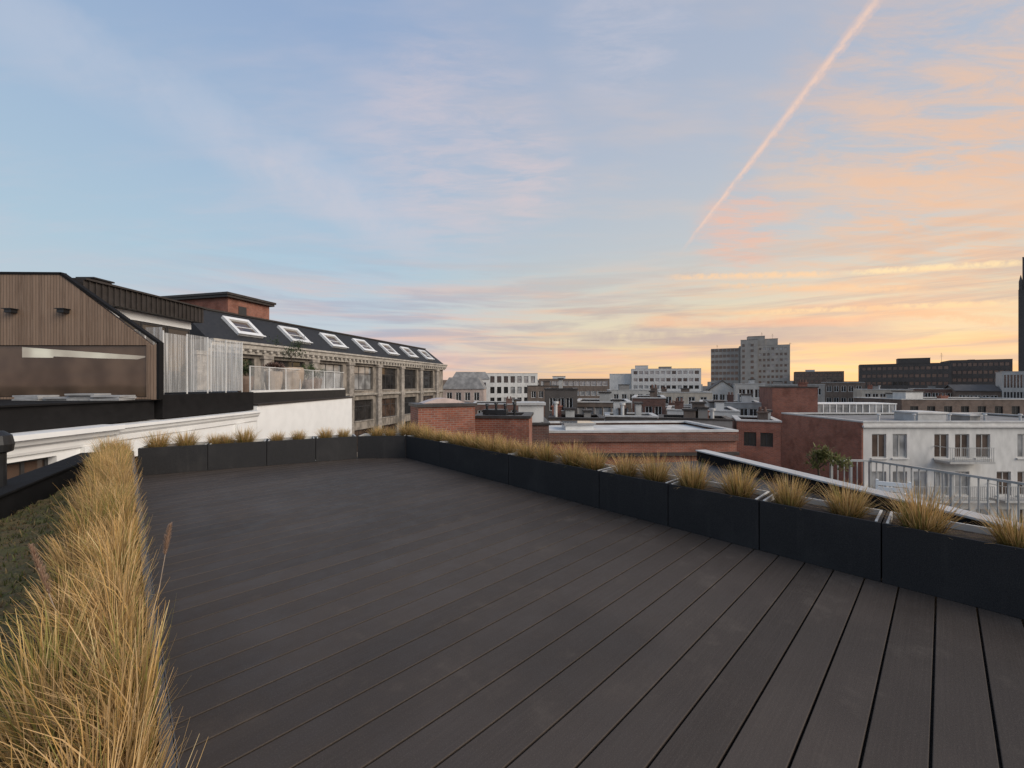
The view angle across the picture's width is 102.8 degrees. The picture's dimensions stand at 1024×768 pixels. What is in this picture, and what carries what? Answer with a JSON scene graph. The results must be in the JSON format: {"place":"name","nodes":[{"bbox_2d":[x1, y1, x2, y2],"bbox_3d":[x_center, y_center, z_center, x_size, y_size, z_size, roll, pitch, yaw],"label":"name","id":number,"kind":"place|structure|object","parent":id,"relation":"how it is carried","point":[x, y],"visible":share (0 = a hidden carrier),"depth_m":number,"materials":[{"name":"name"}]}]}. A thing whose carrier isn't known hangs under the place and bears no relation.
{"place":"outdoors","nodes":[
{"label":"outdoors","id":0,"kind":"place"},
{"bbox_2d":[0,452,94,519],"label":"parapet","id":1,"kind":"structure","parent":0,"point":[23,491],"depth_m":5.08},
{"bbox_2d":[0,431,14,486],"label":"vent flue","id":2,"kind":"object","parent":1,"relation":"attached to","point":[7,442],"visible":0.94,"depth_m":4.60,"materials":[{"name":"black metal"}]},
{"bbox_2d":[138,390,352,460],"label":"white block","id":3,"kind":"structure","parent":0,"point":[312,412],"depth_m":20.21,"materials":[{"name":"paint"}]},
{"bbox_2d":[234,359,253,391],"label":"potted shrub","id":4,"kind":"object","parent":3,"relation":"on","point":[245,381],"visible":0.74,"depth_m":18.02,"materials":[{"name":"beige plant"}]},
{"bbox_2d":[263,361,284,389],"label":"potted shrub","id":5,"kind":"object","parent":3,"relation":"on","point":[276,379],"visible":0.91,"depth_m":19.07,"materials":[{"name":"ceramic"}]},
{"bbox_2d":[266,335,309,389],"bbox_3d":[-11.500,-1.087,21.033,2.178,2.891,1.506,0,0,0],"label":"potted tree","id":6,"kind":"object","parent":3,"relation":"on","point":[293,376],"visible":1,"depth_m":20.60,"materials":[{"name":"ceramic"}]},
{"bbox_2d":[249,366,344,392],"bbox_3d":[-10.725,-0.196,21.425,0.100,1.108,9.350,0,0,0],"label":"glass balustrade","id":7,"kind":"object","parent":3,"relation":"on","point":[285,390],"visible":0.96,"depth_m":19.41,"materials":[{"name":"white"}]},
{"bbox_2d":[302,364,318,388],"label":"potted shrub","id":8,"kind":"object","parent":3,"relation":"on","point":[307,384],"visible":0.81,"depth_m":22.30,"materials":[{"name":"ceramic"}]},
{"bbox_2d":[190,308,447,435],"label":"stone building","id":9,"kind":"structure","parent":0,"point":[384,384],"depth_m":47.88,"materials":[{"name":"beige stone"}]},
{"bbox_2d":[161,291,275,318],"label":"brick rooftop structure","id":10,"kind":"structure","parent":9,"relation":"on","point":[227,301],"depth_m":41.16,"materials":[{"name":"brick"}]},
{"bbox_2d":[212,356,251,389],"bbox_3d":[-23.604,-0.750,34.391,0.062,2.994,3.894,0,0,14],"label":"window","id":11,"kind":"structure","parent":9,"relation":"in","point":[216,380],"depth_m":33.76,"materials":[{"name":"glass"}]},
{"bbox_2d":[221,315,265,337],"bbox_3d":[-23.985,-5.044,36.554,2.500,0.330,2.840,42,10,11],"label":"roof window","id":12,"kind":"structure","parent":9,"relation":"in","point":[243,327],"depth_m":36.48,"materials":[{"name":"white glass"}]},
{"bbox_2d":[277,325,312,343],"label":"roof window","id":13,"kind":"structure","parent":9,"relation":"in","point":[289,332],"depth_m":42.35,"materials":[{"name":"white glass"}]},
{"bbox_2d":[320,363,340,388],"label":"window","id":14,"kind":"structure","parent":9,"relation":"in","point":[329,376],"depth_m":46.35,"materials":[{"name":"white glass"}]},
{"bbox_2d":[319,332,348,348],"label":"roof window","id":15,"kind":"structure","parent":9,"relation":"in","point":[332,340],"depth_m":48.14,"materials":[{"name":"white glass"}]},
{"bbox_2d":[354,366,371,390],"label":"window","id":16,"kind":"structure","parent":9,"relation":"in","point":[362,374],"depth_m":52.11,"materials":[{"name":"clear glass"}]},
{"bbox_2d":[354,399,373,422],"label":"window","id":17,"kind":"structure","parent":9,"relation":"in","point":[362,408],"depth_m":52.11,"materials":[{"name":"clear glass"}]},
{"bbox_2d":[382,398,395,417],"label":"window","id":18,"kind":"structure","parent":9,"relation":"in","point":[388,404],"depth_m":58.03,"materials":[{"name":"brown glass"}]},
{"bbox_2d":[382,368,397,389],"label":"window","id":19,"kind":"structure","parent":9,"relation":"in","point":[388,374],"depth_m":58.03,"materials":[{"name":"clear glass"}]},
{"bbox_2d":[405,369,414,389],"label":"window","id":20,"kind":"structure","parent":9,"relation":"in","point":[409,374],"depth_m":63.89,"materials":[{"name":"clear glass"}]},
{"bbox_2d":[443,377,486,402],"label":"pink house","id":21,"kind":"structure","parent":0,"point":[468,389],"depth_m":84.10,"materials":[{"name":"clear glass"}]},
{"bbox_2d":[453,372,489,400],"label":"pale house","id":22,"kind":"structure","parent":0,"point":[484,377],"depth_m":101.02,"materials":[{"name":"white glass"}]},
{"bbox_2d":[475,402,533,450],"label":"brick wall block","id":23,"kind":"structure","parent":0,"point":[507,425],"depth_m":15.12,"materials":[{"name":"brick"}]},
{"bbox_2d":[473,396,544,416],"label":"building","id":24,"kind":"structure","parent":0,"point":[480,407],"depth_m":52.23,"materials":[{"name":"grey glass"}]},
{"bbox_2d":[486,373,537,400],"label":"apartment block","id":25,"kind":"structure","parent":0,"point":[502,386],"depth_m":118.96,"materials":[{"name":"white concrete"}]},
{"bbox_2d":[0,0,1023,385],"label":"sky","id":26,"kind":"structure","parent":0,"point":[572,189],"materials":[{"name":"blue"}]},
{"bbox_2d":[527,381,558,401],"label":"shed roof house","id":27,"kind":"structure","parent":0,"point":[535,392],"depth_m":73.99,"materials":[{"name":"beige glass"}]},
{"bbox_2d":[544,378,577,420],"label":"dark house","id":28,"kind":"structure","parent":0,"point":[566,397],"depth_m":30.88,"materials":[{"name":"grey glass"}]},
{"bbox_2d":[539,376,608,398],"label":"dark office block","id":29,"kind":"structure","parent":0,"point":[589,388],"depth_m":137.88,"materials":[{"name":"grey concrete"}]},
{"bbox_2d":[548,401,604,420],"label":"brown roof house","id":30,"kind":"structure","parent":0,"point":[569,415],"depth_m":27.74,"materials":[{"name":"clear concrete"}]},
{"bbox_2d":[577,391,631,420],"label":"dormer house","id":31,"kind":"structure","parent":0,"point":[603,404],"depth_m":33.74,"materials":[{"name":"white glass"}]},
{"bbox_2d":[607,384,660,411],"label":"grey house","id":32,"kind":"structure","parent":0,"point":[623,391],"depth_m":79.67,"materials":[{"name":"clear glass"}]},
{"bbox_2d":[549,420,739,464],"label":"flat roof house","id":33,"kind":"structure","parent":0,"point":[671,439],"depth_m":20.32,"materials":[{"name":"red brick"}]},
{"bbox_2d":[631,385,665,420],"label":"brick house","id":34,"kind":"structure","parent":0,"point":[654,402],"depth_m":36.61,"materials":[{"name":"brown brick"}]},
{"bbox_2d":[610,365,700,390],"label":"white stepped building","id":35,"kind":"structure","parent":0,"point":[645,377],"depth_m":186.71,"materials":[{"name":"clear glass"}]},
{"bbox_2d":[657,387,712,403],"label":"cream house","id":36,"kind":"structure","parent":0,"point":[686,395],"depth_m":61.00,"materials":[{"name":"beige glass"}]},
{"bbox_2d":[666,398,739,417],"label":"white flat house","id":37,"kind":"structure","parent":0,"point":[718,405],"depth_m":36.28,"materials":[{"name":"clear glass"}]},
{"bbox_2d":[666,392,761,415],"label":"white house","id":38,"kind":"structure","parent":0,"point":[746,405],"depth_m":47.51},
{"bbox_2d":[706,380,732,399],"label":"white gable house","id":39,"kind":"structure","parent":0,"point":[720,389],"depth_m":71.35,"materials":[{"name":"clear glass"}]},
{"bbox_2d":[731,379,765,400],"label":"white terrace house","id":40,"kind":"structure","parent":0,"point":[751,387],"depth_m":65.37,"materials":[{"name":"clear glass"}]},
{"bbox_2d":[711,334,789,385],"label":"grey tower","id":41,"kind":"structure","parent":0,"point":[760,359],"depth_m":221.07,"materials":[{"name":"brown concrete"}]},
{"bbox_2d":[731,407,781,466],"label":"brick shed","id":42,"kind":"structure","parent":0,"point":[759,437],"depth_m":26.53,"materials":[{"name":"red brick"}]},
{"bbox_2d":[759,380,818,419],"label":"tall brick block","id":43,"kind":"structure","parent":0,"point":[802,396],"depth_m":40.55,"materials":[{"name":"brick"}]},
{"bbox_2d":[768,381,824,401],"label":"grey roof house","id":44,"kind":"structure","parent":0,"point":[821,393],"depth_m":91.00,"materials":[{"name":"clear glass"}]},
{"bbox_2d":[794,370,843,383],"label":"brown block","id":45,"kind":"structure","parent":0,"point":[813,377],"depth_m":205.06,"materials":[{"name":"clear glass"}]},
{"bbox_2d":[805,440,852,475],"bbox_3d":[6.684,1.924,8.680,0.914,1.468,0.834,0,0,30],"label":"potted shrub","id":46,"kind":"object","parent":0,"point":[823,453],"visible":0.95,"depth_m":8.68,"materials":[{"name":"green plant"}]},
{"bbox_2d":[821,378,864,401],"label":"flat brown house","id":47,"kind":"structure","parent":0,"point":[838,391],"depth_m":103.06,"materials":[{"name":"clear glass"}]},
{"bbox_2d":[818,402,896,411],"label":"lantern house","id":48,"kind":"structure","parent":0,"point":[853,407],"depth_m":43.60,"materials":[{"name":"metal"}]},
{"bbox_2d":[853,384,913,401],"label":"beige house","id":49,"kind":"structure","parent":0,"point":[871,390],"depth_m":87.34,"materials":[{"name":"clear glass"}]},
{"bbox_2d":[875,479,911,495],"bbox_3d":[6.981,2.200,7.566,0.550,0.923,0.518,0,0,30],"label":"garden chair","id":50,"kind":"object","parent":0,"point":[884,483],"visible":0.17,"depth_m":7.36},
{"bbox_2d":[781,410,1023,521],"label":"white apartment house","id":51,"kind":"structure","parent":0,"point":[991,445],"depth_m":30.08,"materials":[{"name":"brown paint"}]},
{"bbox_2d":[871,434,888,458],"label":"window","id":52,"kind":"structure","parent":51,"relation":"in","point":[878,440],"depth_m":30.11,"materials":[{"name":"white glass"}]},
{"bbox_2d":[891,434,909,458],"bbox_3d":[28.461,4.594,30.021,1.250,1.847,0.242,0,0,0],"label":"window","id":53,"kind":"structure","parent":51,"relation":"in","point":[899,440],"depth_m":30.11,"materials":[{"name":"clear glass"}]},
{"bbox_2d":[933,434,949,458],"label":"window","id":54,"kind":"structure","parent":51,"relation":"in","point":[939,439],"depth_m":30.11,"materials":[{"name":"white glass"}]},
{"bbox_2d":[954,471,971,496],"bbox_3d":[33.035,7.344,30.021,1.250,1.847,0.242,0,0,0],"label":"window","id":55,"kind":"structure","parent":51,"relation":"in","point":[964,480],"depth_m":30.11,"materials":[{"name":"clear glass"}]},
{"bbox_2d":[955,434,971,458],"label":"window","id":56,"kind":"structure","parent":51,"relation":"in","point":[961,440],"depth_m":30.11,"materials":[{"name":"white glass"}]},
{"bbox_2d":[975,434,992,458],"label":"window","id":57,"kind":"structure","parent":51,"relation":"in","point":[982,440],"depth_m":30.11,"materials":[{"name":"white glass"}]},
{"bbox_2d":[995,471,1012,496],"bbox_3d":[36.084,7.344,30.021,1.250,1.847,0.242,0,0,0],"label":"window","id":58,"kind":"structure","parent":51,"relation":"in","point":[1005,475],"depth_m":30.11,"materials":[{"name":"white glass"}]},
{"bbox_2d":[858,353,951,388],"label":"dark hotel","id":59,"kind":"structure","parent":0,"point":[904,373],"depth_m":170.98,"materials":[{"name":"black concrete"}]},
{"bbox_2d":[830,459,1023,522],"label":"bar railing","id":60,"kind":"object","parent":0,"point":[951,483],"visible":0.52,"depth_m":7.73,"materials":[{"name":"metal"}]},
{"bbox_2d":[853,391,1023,414],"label":"brown brick house","id":61,"kind":"structure","parent":0,"point":[910,400],"depth_m":50.00,"materials":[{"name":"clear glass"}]},
{"bbox_2d":[940,359,1012,385],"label":"dark slab block","id":62,"kind":"structure","parent":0,"point":[973,372],"depth_m":167.38,"materials":[{"name":"black concrete"}]},
{"bbox_2d":[995,371,1023,397],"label":"slatted block","id":63,"kind":"structure","parent":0,"point":[1009,384],"depth_m":81.22,"materials":[{"name":"white concrete"}]},
{"bbox_3d":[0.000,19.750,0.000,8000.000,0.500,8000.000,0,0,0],"label":"ground","id":64,"kind":"structure","parent":0,"visible":0},
{"bbox_2d":[7,410,260,478],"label":"white townhouse","id":65,"kind":"structure","parent":64,"relation":"on","point":[34,450],"depth_m":10.22,"materials":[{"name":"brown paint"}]},
{"bbox_2d":[7,457,47,478],"bbox_3d":[-10.519,2.500,8.765,0.062,1.754,0.964,0,0,0],"label":"window","id":66,"kind":"structure","parent":65,"relation":"in","point":[14,469],"depth_m":8.79,"materials":[{"name":"brown glass"}]},
{"bbox_2d":[0,272,252,432],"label":"timber penthouse","id":67,"kind":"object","parent":65,"relation":"on","point":[61,334],"visible":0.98,"depth_m":11.85,"materials":[{"name":"brown wood"}]},
{"bbox_2d":[0,345,145,396],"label":"window","id":68,"kind":"structure","parent":67,"relation":"in","point":[60,370],"depth_m":11.86,"materials":[{"name":"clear glass"}]},
{"bbox_2d":[141,322,166,390],"bbox_3d":[-13.130,-0.960,14.985,0.060,2.480,1.070,0,0,0],"label":"window","id":69,"kind":"structure","parent":67,"relation":"in","point":[148,327],"depth_m":15.22,"materials":[{"name":"glass"}]},
{"bbox_2d":[167,326,189,390],"bbox_3d":[-13.130,-0.960,16.085,0.060,2.480,1.070,0,0,0],"label":"window","id":70,"kind":"structure","parent":67,"relation":"in","point":[176,342],"depth_m":16.04,"materials":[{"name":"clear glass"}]},
{"bbox_2d":[144,327,242,393],"bbox_3d":[-11.218,-0.701,14.202,1.365,2.038,3.724,0,0,0],"label":"glass screen","id":71,"kind":"object","parent":67,"relation":"on","point":[241,364],"visible":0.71,"depth_m":14.79,"materials":[{"name":"white"}]},
{"bbox_2d":[409,398,476,439],"bbox_3d":[-2.481,9.997,14.541,2.096,19.005,1.520,0,0,-24],"label":"brick stack","id":72,"kind":"object","parent":64,"relation":"on","point":[452,415],"visible":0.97,"depth_m":13.97,"materials":[{"name":"brick"}]},
{"bbox_2d":[516,402,549,451],"bbox_3d":[0.257,10.183,20.500,2.951,18.634,4.120,0,0,0],"label":"chimney","id":73,"kind":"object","parent":64,"relation":"on","point":[540,426],"depth_m":19.00,"materials":[{"name":"paint"}]},
{"bbox_2d":[604,399,658,420],"bbox_3d":[8.411,10.304,29.218,3.499,18.392,3.320,0,0,12],"label":"dark annex","id":74,"kind":"object","parent":64,"relation":"on","point":[619,413],"visible":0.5,"depth_m":28.01,"materials":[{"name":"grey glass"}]},
{"bbox_2d":[658,401,733,428],"bbox_3d":[12.941,10.393,29.229,4.662,18.213,3.320,0,0,20],"label":"grey annex","id":75,"kind":"object","parent":64,"relation":"on","point":[698,411],"visible":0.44,"depth_m":28.70,"materials":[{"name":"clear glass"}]},
{"bbox_2d":[619,450,1019,529],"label":"roof","id":76,"kind":"structure","parent":64,"relation":"on","point":[717,460],"depth_m":7.63,"materials":[{"name":"metal"}]},
{"bbox_2d":[725,578,1023,767],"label":"terrace building","id":77,"kind":"structure","parent":64,"relation":"on","point":[932,718],"depth_m":2.07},
{"bbox_2d":[0,477,88,714],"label":"sedum roof","id":78,"kind":"structure","parent":77,"relation":"on","point":[9,566],"depth_m":3.35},
{"bbox_2d":[0,481,83,698],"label":"sedum leaves","id":79,"kind":"object","parent":78,"relation":"on","point":[14,557],"visible":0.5,"depth_m":3.63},
{"bbox_2d":[137,458,1023,767],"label":"deck","id":80,"kind":"structure","parent":77,"relation":"on","point":[385,612],"depth_m":2.39,"materials":[{"name":"wood"}]},
{"bbox_2d":[6,537,162,706],"bbox_3d":[-2.075,1.271,2.063,0.390,0.458,1.648,0,0,-43],"label":"planter","id":81,"kind":"object","parent":80,"relation":"on","point":[146,567],"visible":0.16,"depth_m":2.03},
{"bbox_2d":[28,544,62,629],"bbox_3d":[-1.832,0.850,1.620,0.128,0.460,0.036,0,0,-14],"label":"grass plume","id":82,"kind":"object","parent":81,"relation":"in","point":[40,570],"depth_m":1.61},
{"bbox_2d":[0,651,179,767],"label":"planter","id":83,"kind":"object","parent":80,"relation":"on","point":[170,720],"visible":0.13,"depth_m":1.26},
{"bbox_2d":[0,434,207,767],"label":"ornamental grass","id":84,"kind":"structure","parent":83,"relation":"in","point":[99,713],"depth_m":1.34,"materials":[{"name":"plant"}]},
{"bbox_2d":[138,442,209,475],"bbox_3d":[-5.795,1.273,7.076,0.922,0.454,0.440,0,0,-27],"label":"planter","id":85,"kind":"object","parent":80,"relation":"on","point":[168,459],"visible":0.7,"depth_m":6.88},
{"bbox_2d":[138,430,176,447],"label":"grass tuft","id":86,"kind":"object","parent":85,"relation":"on","point":[157,442],"visible":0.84,"depth_m":6.89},
{"bbox_2d":[167,429,203,447],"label":"grass tuft","id":87,"kind":"object","parent":85,"relation":"on","point":[184,441],"visible":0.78,"depth_m":7.07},
{"bbox_2d":[208,438,267,469],"bbox_3d":[-4.991,1.273,7.492,0.872,0.454,0.440,0,0,-27],"label":"planter","id":88,"kind":"object","parent":80,"relation":"on","point":[236,455],"visible":0.8,"depth_m":7.29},
{"bbox_2d":[231,425,259,442],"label":"grass tuft","id":89,"kind":"object","parent":88,"relation":"on","point":[245,437],"visible":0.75,"depth_m":7.46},
{"bbox_2d":[267,436,314,465],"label":"planter","id":90,"kind":"object","parent":80,"relation":"on","point":[286,450],"visible":0.96,"depth_m":7.68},
{"bbox_2d":[315,434,356,461],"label":"planter","id":91,"kind":"object","parent":80,"relation":"on","point":[335,447],"visible":1,"depth_m":8.05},
{"bbox_2d":[357,433,406,458],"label":"planter","id":92,"kind":"object","parent":80,"relation":"on","point":[371,446],"visible":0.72,"depth_m":8.26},
{"bbox_2d":[406,435,443,466],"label":"planter","id":93,"kind":"object","parent":80,"relation":"on","point":[423,450],"visible":0.62,"depth_m":7.81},
{"bbox_2d":[440,441,516,484],"bbox_3d":[-0.520,1.273,6.896,0.440,0.454,1.812,0,0,-43],"label":"planter","id":94,"kind":"object","parent":80,"relation":"on","point":[489,465],"visible":0.59,"depth_m":6.64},
{"bbox_2d":[473,430,508,451],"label":"grass tuft","id":95,"kind":"object","parent":94,"relation":"on","point":[490,447],"visible":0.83,"depth_m":6.61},
{"bbox_2d":[493,437,518,453],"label":"grass tuft","id":96,"kind":"object","parent":94,"relation":"on","point":[504,448],"visible":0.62,"depth_m":6.30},
{"bbox_2d":[509,452,613,507],"bbox_3d":[0.657,1.273,5.656,0.440,0.454,1.592,0,0,-44],"label":"planter","id":97,"kind":"object","parent":80,"relation":"on","point":[578,484],"visible":0.59,"depth_m":5.41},
{"bbox_2d":[506,435,541,458],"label":"grass tuft","id":98,"kind":"object","parent":97,"relation":"on","point":[524,452],"visible":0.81,"depth_m":6.02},
{"bbox_2d":[531,438,562,461],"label":"grass tuft","id":99,"kind":"object","parent":97,"relation":"on","point":[545,454],"visible":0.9,"depth_m":5.75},
{"bbox_2d":[552,439,590,466],"bbox_3d":[0.827,0.913,5.514,0.712,0.374,0.707,0,0,10],"label":"grass tuft","id":100,"kind":"object","parent":97,"relation":"on","point":[568,458],"visible":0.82,"depth_m":5.45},
{"bbox_2d":[574,446,613,469],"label":"grass tuft","id":101,"kind":"object","parent":97,"relation":"on","point":[591,462],"visible":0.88,"depth_m":5.21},
{"bbox_2d":[599,468,681,525],"bbox_3d":[1.504,1.273,4.763,0.440,0.454,0.852,0,0,-44],"label":"planter","id":102,"kind":"object","parent":80,"relation":"on","point":[637,497],"visible":0.68,"depth_m":4.59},
{"bbox_2d":[603,453,644,476],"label":"grass tuft","id":103,"kind":"object","parent":102,"relation":"on","point":[628,469],"visible":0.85,"depth_m":4.86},
{"bbox_2d":[632,451,679,481],"bbox_3d":[1.653,0.933,4.649,0.702,0.335,0.622,0,0,-31],"label":"grass tuft","id":104,"kind":"object","parent":102,"relation":"on","point":[655,473],"visible":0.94,"depth_m":4.59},
{"bbox_2d":[668,481,770,549],"bbox_3d":[2.093,1.273,4.143,0.440,0.454,0.842,0,0,-43],"label":"planter","id":105,"kind":"object","parent":80,"relation":"on","point":[714,512],"visible":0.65,"depth_m":3.96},
{"bbox_2d":[669,455,722,489],"bbox_3d":[1.891,0.921,4.309,0.675,0.358,0.622,0,0,-17],"label":"grass tuft","id":106,"kind":"object","parent":105,"relation":"in","point":[688,479],"visible":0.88,"depth_m":4.25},
{"bbox_2d":[699,464,764,497],"bbox_3d":[2.224,0.933,4.018,0.678,0.333,0.638,0,0,43],"label":"grass tuft","id":107,"kind":"object","parent":105,"relation":"on","point":[740,487],"visible":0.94,"depth_m":3.97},
{"bbox_2d":[760,492,885,581],"bbox_3d":[2.667,1.273,3.538,0.440,0.454,0.812,0,0,-44],"label":"planter","id":108,"kind":"object","parent":80,"relation":"on","point":[812,533],"visible":0.76,"depth_m":3.35,"materials":[{"name":"metal"}]},
{"bbox_2d":[761,473,825,509],"bbox_3d":[2.478,0.943,3.679,0.556,0.314,0.552,0,0,-2],"label":"grass tuft","id":109,"kind":"object","parent":108,"relation":"on","point":[783,496],"visible":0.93,"depth_m":3.63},
{"bbox_2d":[814,478,884,518],"bbox_3d":[2.820,0.944,3.396,0.568,0.312,0.596,0,0,10],"label":"grass tuft","id":110,"kind":"object","parent":108,"relation":"on","point":[852,507],"visible":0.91,"depth_m":3.38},
{"bbox_2d":[882,511,1023,619],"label":"planter","id":111,"kind":"object","parent":80,"relation":"on","point":[966,568],"visible":0.95,"depth_m":2.83,"materials":[{"name":"metal"}]},
{"bbox_2d":[874,480,994,539],"bbox_3d":[3.061,0.913,3.051,0.679,0.373,0.713,0,0,36],"label":"grass tuft","id":112,"kind":"object","parent":111,"relation":"on","point":[918,517],"visible":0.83,"depth_m":3.01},
{"bbox_2d":[970,501,1023,547],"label":"grass tuft","id":113,"kind":"object","parent":111,"relation":"in","point":[1013,535],"visible":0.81,"depth_m":2.75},
{"bbox_2d":[908,385,951,396],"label":"brick terrace house","id":114,"kind":"structure","parent":64,"relation":"on","point":[932,391],"depth_m":90.33,"materials":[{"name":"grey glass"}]},
{"bbox_2d":[943,385,1001,397],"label":"dim brown house","id":115,"kind":"structure","parent":64,"relation":"on","point":[976,391],"depth_m":85.04,"materials":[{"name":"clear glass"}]},
{"bbox_2d":[1018,257,1023,370],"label":"church tower","id":116,"kind":"structure","parent":64,"relation":"on","point":[1021,326],"depth_m":249.33,"materials":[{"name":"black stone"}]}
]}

